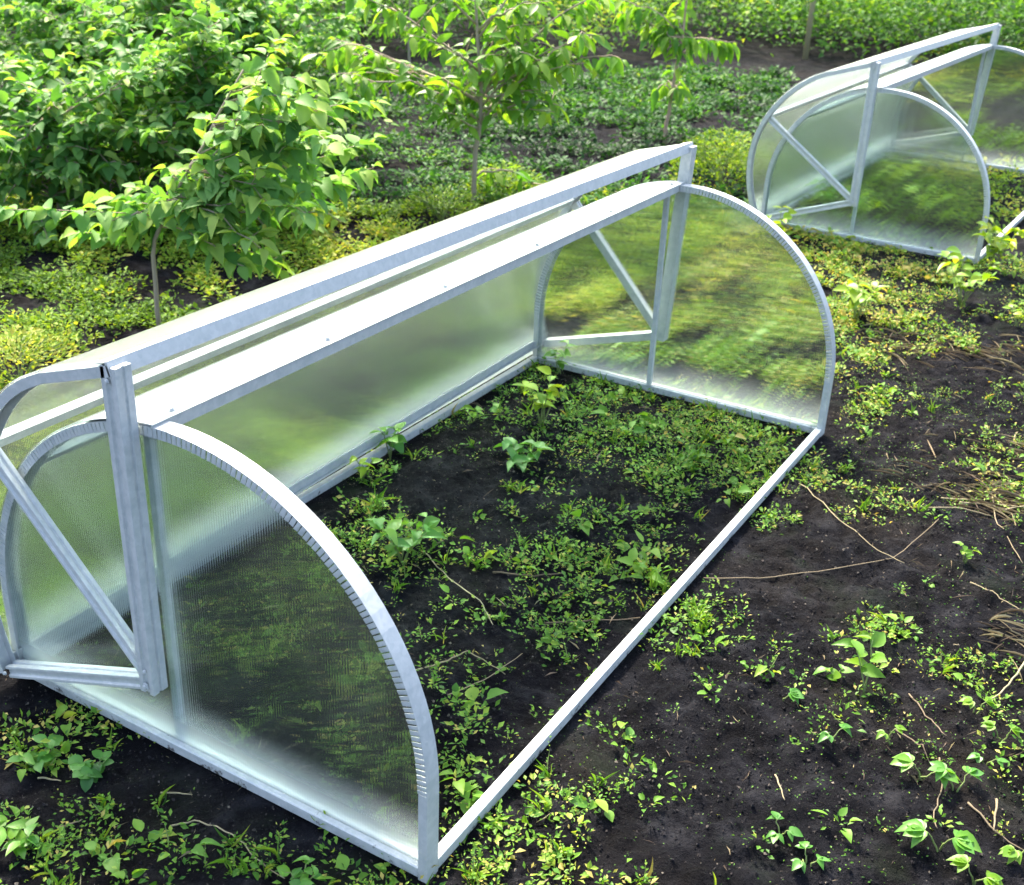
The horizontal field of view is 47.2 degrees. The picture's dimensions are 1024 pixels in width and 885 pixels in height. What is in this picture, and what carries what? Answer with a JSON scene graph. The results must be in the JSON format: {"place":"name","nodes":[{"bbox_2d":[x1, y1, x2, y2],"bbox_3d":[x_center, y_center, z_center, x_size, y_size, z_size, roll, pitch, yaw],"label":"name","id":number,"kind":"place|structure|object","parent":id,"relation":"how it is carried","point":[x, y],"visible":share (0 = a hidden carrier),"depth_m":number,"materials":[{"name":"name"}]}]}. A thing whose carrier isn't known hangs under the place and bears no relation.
{"place":"outdoors","nodes":[
{"label":"outdoors","id":0,"kind":"place"},
{"bbox_2d":[0,0,1023,884],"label":"ground","id":1,"kind":"structure","parent":0,"point":[796,802],"depth_m":3.13,"materials":[{"name":"soil"}]},
{"bbox_2d":[0,4,24,88],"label":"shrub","id":2,"kind":"object","parent":1,"relation":"on","point":[2,81],"visible":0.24,"depth_m":8.65,"materials":[{"name":"green plant"}]},
{"bbox_2d":[0,816,38,858],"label":"young plant","id":3,"kind":"object","parent":1,"relation":"on","point":[22,839],"visible":1,"depth_m":2.31,"materials":[{"name":"green plant"}]},
{"bbox_2d":[5,734,63,772],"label":"young plant","id":4,"kind":"object","parent":1,"relation":"on","point":[39,761],"visible":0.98,"depth_m":2.54,"materials":[{"name":"green plant"}]},
{"bbox_2d":[0,324,88,387],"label":"bush","id":5,"kind":"object","parent":1,"relation":"on","point":[34,363],"visible":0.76,"depth_m":4.37,"materials":[{"name":"green plant"}]},
{"bbox_2d":[13,33,78,113],"bbox_3d":[-3.165,-2.396,7.978,0.809,0.723,0.759,17,29,27],"label":"cow parsley","id":6,"kind":"object","parent":1,"relation":"on","point":[25,70],"visible":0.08,"depth_m":7.79,"materials":[{"name":"green plant"}]},
{"bbox_2d":[38,777,60,780],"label":"dry stalk","id":7,"kind":"object","parent":1,"relation":"on","point":[47,778],"visible":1,"depth_m":2.51,"materials":[{"name":"grey plant"}]},
{"bbox_2d":[0,0,154,114],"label":"shrub","id":8,"kind":"object","parent":1,"relation":"on","point":[22,39],"visible":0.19,"depth_m":8.04,"materials":[{"name":"green plant"}]},
{"bbox_2d":[68,750,113,792],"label":"young plant","id":9,"kind":"object","parent":1,"relation":"on","point":[87,773],"visible":1,"depth_m":2.51,"materials":[{"name":"green plant"}]},
{"bbox_2d":[0,47,212,249],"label":"shrub","id":10,"kind":"object","parent":1,"relation":"on","point":[58,171],"visible":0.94,"depth_m":5.89,"materials":[{"name":"green plant"}]},
{"bbox_2d":[102,850,119,878],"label":"young plant","id":11,"kind":"object","parent":1,"relation":"on","point":[108,865],"visible":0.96,"depth_m":2.29,"materials":[{"name":"green plant"}]},
{"bbox_2d":[0,0,302,166],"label":"shrub","id":12,"kind":"object","parent":1,"relation":"on","point":[144,12],"visible":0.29,"depth_m":7.44,"materials":[{"name":"green plant"}]},
{"bbox_2d":[160,792,190,794],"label":"dry stalk","id":13,"kind":"object","parent":1,"relation":"on","point":[176,793],"visible":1,"depth_m":2.49,"materials":[{"name":"beige plant"}]},
{"bbox_2d":[0,21,390,325],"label":"young tree","id":14,"kind":"object","parent":1,"relation":"on","point":[205,215],"visible":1,"depth_m":4.55,"materials":[{"name":"green plant"}]},
{"bbox_2d":[59,0,346,237],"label":"shrub","id":15,"kind":"object","parent":1,"relation":"on","point":[193,73],"visible":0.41,"depth_m":5.92,"materials":[{"name":"green plant"}]},
{"bbox_2d":[171,819,284,878],"bbox_3d":[-0.564,0.807,2.362,0.294,0.022,0.041,15,29,24],"label":"dry stalk","id":16,"kind":"object","parent":1,"relation":"on","point":[225,832],"visible":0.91,"depth_m":2.39,"materials":[{"name":"beige plant"}]},
{"bbox_2d":[172,0,368,73],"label":"shrub","id":17,"kind":"object","parent":1,"relation":"on","point":[309,33],"visible":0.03,"depth_m":9.08,"materials":[{"name":"green plant"}]},
{"bbox_2d":[185,0,397,173],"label":"shrub","id":18,"kind":"object","parent":1,"relation":"on","point":[293,56],"visible":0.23,"depth_m":7.37,"materials":[{"name":"green plant"}]},
{"bbox_2d":[277,855,326,884],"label":"young plant","id":19,"kind":"object","parent":1,"relation":"on","point":[284,871],"visible":1,"depth_m":2.27,"materials":[{"name":"green plant"}]},
{"bbox_2d":[349,456,382,480],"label":"young plant","id":20,"kind":"object","parent":1,"relation":"on","point":[362,470],"visible":1,"depth_m":3.73,"materials":[{"name":"green plant"}]},
{"bbox_2d":[0,167,747,453],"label":"sunny weeds","id":21,"kind":"object","parent":1,"relation":"on","point":[126,316],"visible":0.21,"depth_m":5.52,"materials":[{"name":"green plant"}]},
{"bbox_2d":[371,422,406,459],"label":"young plant","id":22,"kind":"object","parent":1,"relation":"on","point":[396,441],"visible":0.98,"depth_m":3.90,"materials":[{"name":"green plant"}]},
{"bbox_2d":[363,0,421,64],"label":"young tree","id":23,"kind":"object","parent":1,"relation":"on","point":[383,28],"visible":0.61,"depth_m":11.05,"materials":[{"name":"green plant"}]},
{"bbox_2d":[365,512,445,564],"bbox_3d":[-0.305,0.276,3.296,0.224,0.150,0.161,-11,29,-25],"label":"young plant","id":24,"kind":"object","parent":1,"relation":"on","point":[395,545],"visible":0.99,"depth_m":3.27,"materials":[{"name":"green plant"}]},
{"bbox_2d":[0,142,835,883],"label":"cold frame","id":25,"kind":"object","parent":1,"relation":"on","point":[182,572],"visible":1,"depth_m":2.63,"materials":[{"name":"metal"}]},
{"bbox_2d":[400,179,480,226],"bbox_3d":[-0.394,-1.349,6.584,0.498,0.238,0.484,17,29,27],"label":"bush","id":26,"kind":"object","parent":1,"relation":"on","point":[431,205],"visible":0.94,"depth_m":6.56,"materials":[{"name":"green plant"}]},
{"bbox_2d":[423,552,492,624],"bbox_3d":[-0.146,0.388,3.212,0.026,0.009,0.412,-13,30,-29],"label":"dry stalk","id":27,"kind":"object","parent":1,"relation":"on","point":[458,584],"visible":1,"depth_m":3.21,"materials":[{"name":"beige plant"}]},
{"bbox_2d":[415,650,504,673],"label":"dry stalk","id":28,"kind":"object","parent":1,"relation":"on","point":[454,657],"visible":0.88,"depth_m":2.92,"materials":[{"name":"beige plant"}]},
{"bbox_2d":[299,0,630,206],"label":"young tree","id":29,"kind":"object","parent":1,"relation":"on","point":[517,68],"visible":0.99,"depth_m":6.38,"materials":[{"name":"green plant"}]},
{"bbox_2d":[459,405,482,423],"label":"young plant","id":30,"kind":"object","parent":1,"relation":"on","point":[471,413],"visible":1,"depth_m":4.15,"materials":[{"name":"green plant"}]},
{"bbox_2d":[447,653,522,694],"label":"dry stalk","id":31,"kind":"object","parent":1,"relation":"on","point":[487,677],"visible":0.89,"depth_m":2.88,"materials":[{"name":"brown plant"}]},
{"bbox_2d":[461,159,545,203],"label":"bush","id":32,"kind":"object","parent":1,"relation":"on","point":[514,183],"visible":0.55,"depth_m":6.91,"materials":[{"name":"green plant"}]},
{"bbox_2d":[0,221,1023,884],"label":"ground weeds","id":33,"kind":"object","parent":1,"relation":"on","point":[546,617],"visible":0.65,"depth_m":3.31,"materials":[{"name":"green plant"}]},
{"bbox_2d":[0,0,1023,62],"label":"undergrowth","id":34,"kind":"object","parent":1,"relation":"on","point":[963,10],"visible":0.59,"depth_m":13.77,"materials":[{"name":"green plant"}]},
{"bbox_2d":[0,249,1023,884],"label":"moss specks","id":35,"kind":"object","parent":1,"relation":"on","point":[752,619],"visible":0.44,"depth_m":3.16,"materials":[{"name":"green plant"}]},
{"bbox_2d":[0,224,1023,884],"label":"broadleaf weeds","id":36,"kind":"object","parent":1,"relation":"on","point":[462,786],"visible":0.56,"depth_m":3.09,"materials":[{"name":"green plant"}]},
{"bbox_2d":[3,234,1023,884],"bbox_3d":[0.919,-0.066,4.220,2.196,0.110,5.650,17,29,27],"label":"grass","id":37,"kind":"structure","parent":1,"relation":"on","point":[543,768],"depth_m":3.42,"materials":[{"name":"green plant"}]},
{"bbox_2d":[5,288,1023,884],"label":"straw litter","id":38,"kind":"object","parent":1,"relation":"on","point":[755,654],"visible":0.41,"depth_m":3.16,"materials":[{"name":"beige plant"}]},
{"bbox_2d":[493,437,554,471],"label":"young plant","id":39,"kind":"object","parent":1,"relation":"on","point":[511,446],"visible":0.96,"depth_m":3.85,"materials":[{"name":"green plant"}]},
{"bbox_2d":[493,571,561,576],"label":"dry stalk","id":40,"kind":"object","parent":1,"relation":"on","point":[523,574],"visible":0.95,"depth_m":3.27,"materials":[{"name":"brown plant"}]},
{"bbox_2d":[512,365,568,426],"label":"young plant","id":41,"kind":"object","parent":1,"relation":"on","point":[542,398],"visible":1,"depth_m":4.14,"materials":[{"name":"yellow plant"}]},
{"bbox_2d":[295,61,799,208],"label":"crop rows","id":42,"kind":"object","parent":1,"relation":"on","point":[708,79],"visible":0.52,"depth_m":8.83,"materials":[{"name":"green plant"}]},
{"bbox_2d":[544,340,574,373],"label":"young plant","id":43,"kind":"object","parent":1,"relation":"on","point":[564,353],"visible":0.98,"depth_m":4.61,"materials":[{"name":"green plant"}]},
{"bbox_2d":[544,617,639,623],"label":"dry stalk","id":44,"kind":"object","parent":1,"relation":"on","point":[591,620],"visible":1,"depth_m":3.10,"materials":[{"name":"brown plant"}]},
{"bbox_2d":[608,0,739,143],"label":"young tree","id":45,"kind":"object","parent":1,"relation":"on","point":[664,31],"visible":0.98,"depth_m":8.42,"materials":[{"name":"green plant"}]},
{"bbox_2d":[666,125,751,189],"bbox_3d":[1.353,-1.837,7.537,0.739,0.374,0.736,17,29,27],"label":"bush","id":46,"kind":"object","parent":1,"relation":"on","point":[706,158],"visible":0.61,"depth_m":7.51,"materials":[{"name":"green plant"}]},
{"bbox_2d":[774,774,784,799],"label":"dry stalk","id":47,"kind":"object","parent":1,"relation":"on","point":[779,785],"visible":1,"depth_m":2.54,"materials":[{"name":"beige plant"}]},
{"bbox_2d":[766,206,796,231],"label":"young plant","id":48,"kind":"object","parent":1,"relation":"on","point":[786,216],"visible":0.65,"depth_m":6.34,"materials":[{"name":"green plant"}]},
{"bbox_2d":[765,811,802,842],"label":"young plant","id":49,"kind":"object","parent":1,"relation":"on","point":[792,831],"visible":1,"depth_m":2.41,"materials":[{"name":"green plant"}]},
{"bbox_2d":[783,688,803,704],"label":"young plant","id":50,"kind":"object","parent":1,"relation":"on","point":[794,694],"visible":1,"depth_m":2.82,"materials":[{"name":"green plant"}]},
{"bbox_2d":[581,35,1023,285],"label":"rough weeds","id":51,"kind":"object","parent":1,"relation":"on","point":[996,196],"visible":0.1,"depth_m":7.52,"materials":[{"name":"green plant"}]},
{"bbox_2d":[802,0,815,59],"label":"wooden stake","id":52,"kind":"object","parent":1,"relation":"on","point":[808,32],"visible":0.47,"depth_m":13.27,"materials":[{"name":"wood"}]},
{"bbox_2d":[791,841,830,873],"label":"young plant","id":53,"kind":"object","parent":1,"relation":"on","point":[797,863],"visible":1,"depth_m":2.36,"materials":[{"name":"green plant"}]},
{"bbox_2d":[704,519,938,578],"bbox_3d":[0.960,0.338,3.442,0.864,0.027,0.120,-9,28,-23],"label":"dry stalk","id":54,"kind":"object","parent":1,"relation":"on","point":[815,571],"visible":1,"depth_m":3.38,"materials":[{"name":"brown plant"}]},
{"bbox_2d":[813,664,854,680],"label":"young plant","id":55,"kind":"object","parent":1,"relation":"on","point":[835,674],"visible":1,"depth_m":2.92,"materials":[{"name":"green plant"}]},
{"bbox_2d":[818,723,852,742],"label":"young plant","id":56,"kind":"object","parent":1,"relation":"on","point":[824,735],"visible":1,"depth_m":2.67,"materials":[{"name":"green plant"}]},
{"bbox_2d":[799,483,903,562],"bbox_3d":[1.028,0.244,3.627,0.031,0.022,0.536,-8,28,-20],"label":"dry stalk","id":57,"kind":"object","parent":1,"relation":"on","point":[845,524],"visible":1,"depth_m":3.61,"materials":[{"name":"beige plant"}]},
{"bbox_2d":[831,632,887,694],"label":"young plant","id":58,"kind":"object","parent":1,"relation":"on","point":[878,639],"visible":1,"depth_m":2.86,"materials":[{"name":"green plant"}]},
{"bbox_2d":[832,273,890,318],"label":"young plant","id":59,"kind":"object","parent":1,"relation":"on","point":[857,296],"visible":0.99,"depth_m":5.25,"materials":[{"name":"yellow plant"}]},
{"bbox_2d":[746,23,1023,263],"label":"cold frame","id":60,"kind":"object","parent":1,"relation":"on","point":[888,148],"visible":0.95,"depth_m":6.44,"materials":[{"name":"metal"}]},
{"bbox_2d":[876,725,906,745],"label":"young plant","id":61,"kind":"object","parent":1,"relation":"on","point":[899,728],"visible":1,"depth_m":2.68,"materials":[{"name":"green plant"}]},
{"bbox_2d":[894,728,929,761],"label":"dry stalk","id":62,"kind":"object","parent":1,"relation":"on","point":[913,741],"visible":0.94,"depth_m":2.69,"materials":[{"name":"beige plant"}]},
{"bbox_2d":[890,752,959,788],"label":"young plant","id":63,"kind":"object","parent":1,"relation":"on","point":[903,760],"visible":0.93,"depth_m":2.58,"materials":[{"name":"green plant"}]},
{"bbox_2d":[908,693,946,735],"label":"dry stalk","id":64,"kind":"object","parent":1,"relation":"on","point":[909,694],"visible":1,"depth_m":2.79,"materials":[{"name":"beige plant"}]},
{"bbox_2d":[933,757,942,828],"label":"dry stalk","id":65,"kind":"object","parent":1,"relation":"on","point":[937,803],"visible":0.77,"depth_m":2.51,"materials":[{"name":"plant"}]},
{"bbox_2d":[895,819,981,853],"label":"young plant","id":66,"kind":"object","parent":1,"relation":"on","point":[917,832],"visible":1,"depth_m":2.38,"materials":[{"name":"green plant"}]},
{"bbox_2d":[855,309,1023,681],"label":"raked straw","id":67,"kind":"object","parent":1,"relation":"on","point":[983,351],"visible":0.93,"depth_m":3.92,"materials":[{"name":"beige plant"}]},
{"bbox_2d":[928,761,983,791],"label":"young plant","id":68,"kind":"object","parent":1,"relation":"on","point":[939,767],"visible":1,"depth_m":2.55,"materials":[{"name":"green plant"}]},
{"bbox_2d":[928,507,991,516],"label":"dry stalk","id":69,"kind":"object","parent":1,"relation":"on","point":[958,508],"visible":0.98,"depth_m":3.74,"materials":[{"name":"beige plant"}]},
{"bbox_2d":[952,541,980,562],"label":"young plant","id":70,"kind":"object","parent":1,"relation":"on","point":[966,551],"visible":1,"depth_m":3.42,"materials":[{"name":"green plant"}]},
{"bbox_2d":[937,246,1001,306],"bbox_3d":[2.140,-0.762,5.535,0.312,0.267,0.302,17,29,27],"label":"young plant","id":71,"kind":"object","parent":1,"relation":"on","point":[955,255],"visible":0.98,"depth_m":5.52,"materials":[{"name":"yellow plant"}]},
{"bbox_2d":[941,497,1003,500],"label":"dry stalk","id":72,"kind":"object","parent":1,"relation":"on","point":[961,499],"visible":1,"depth_m":3.83,"materials":[{"name":"beige plant"}]},
{"bbox_2d":[947,854,1002,884],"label":"young plant","id":73,"kind":"object","parent":1,"relation":"on","point":[960,861],"visible":1,"depth_m":2.32,"materials":[{"name":"green plant"}]},
{"bbox_2d":[958,696,996,714],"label":"young plant","id":74,"kind":"object","parent":1,"relation":"on","point":[966,700],"visible":1,"depth_m":2.80,"materials":[{"name":"green plant"}]},
{"bbox_2d":[967,752,1008,767],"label":"young plant","id":75,"kind":"object","parent":1,"relation":"on","point":[979,758],"visible":0.89,"depth_m":2.64,"materials":[{"name":"green plant"}]},
{"bbox_2d":[960,501,1023,506],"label":"dry stalk","id":76,"kind":"object","parent":1,"relation":"on","point":[992,504],"visible":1,"depth_m":3.77,"materials":[{"name":"beige plant"}]},
{"bbox_2d":[967,802,1023,849],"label":"dry stalk","id":77,"kind":"object","parent":1,"relation":"on","point":[980,813],"visible":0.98,"depth_m":2.47,"materials":[{"name":"beige plant"}]},
{"bbox_2d":[993,798,997,830],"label":"dry stalk","id":78,"kind":"object","parent":1,"relation":"on","point":[996,804],"visible":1,"depth_m":2.49,"materials":[{"name":"beige plant"}]},
{"bbox_2d":[970,582,1023,612],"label":"dry stalk","id":79,"kind":"object","parent":1,"relation":"on","point":[995,593],"visible":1,"depth_m":3.28,"materials":[{"name":"beige plant"}]},
{"bbox_2d":[972,216,1023,270],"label":"young plant","id":80,"kind":"object","parent":1,"relation":"on","point":[998,244],"visible":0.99,"depth_m":5.97,"materials":[{"name":"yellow plant"}]},
{"bbox_2d":[980,720,1023,743],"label":"young plant","id":81,"kind":"object","parent":1,"relation":"on","point":[990,726],"visible":0.97,"depth_m":2.71,"materials":[{"name":"green plant"}]},
{"bbox_2d":[992,496,1022,563],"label":"dry stalk","id":82,"kind":"object","parent":1,"relation":"on","point":[1003,528],"visible":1,"depth_m":3.64,"materials":[{"name":"beige plant"}]},
{"bbox_2d":[992,662,1023,698],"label":"dry stalk","id":83,"kind":"object","parent":1,"relation":"on","point":[1015,675],"visible":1,"depth_m":2.89,"materials":[{"name":"beige plant"}]},
{"bbox_2d":[998,838,1023,864],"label":"young plant","id":84,"kind":"object","parent":1,"relation":"on","point":[1011,852],"visible":0.97,"depth_m":2.36,"materials":[{"name":"green plant"}]},
{"bbox_2d":[1002,303,1023,325],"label":"young plant","id":85,"kind":"object","parent":1,"relation":"on","point":[1017,313],"visible":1,"depth_m":5.26,"materials":[{"name":"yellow plant"}]}
]}

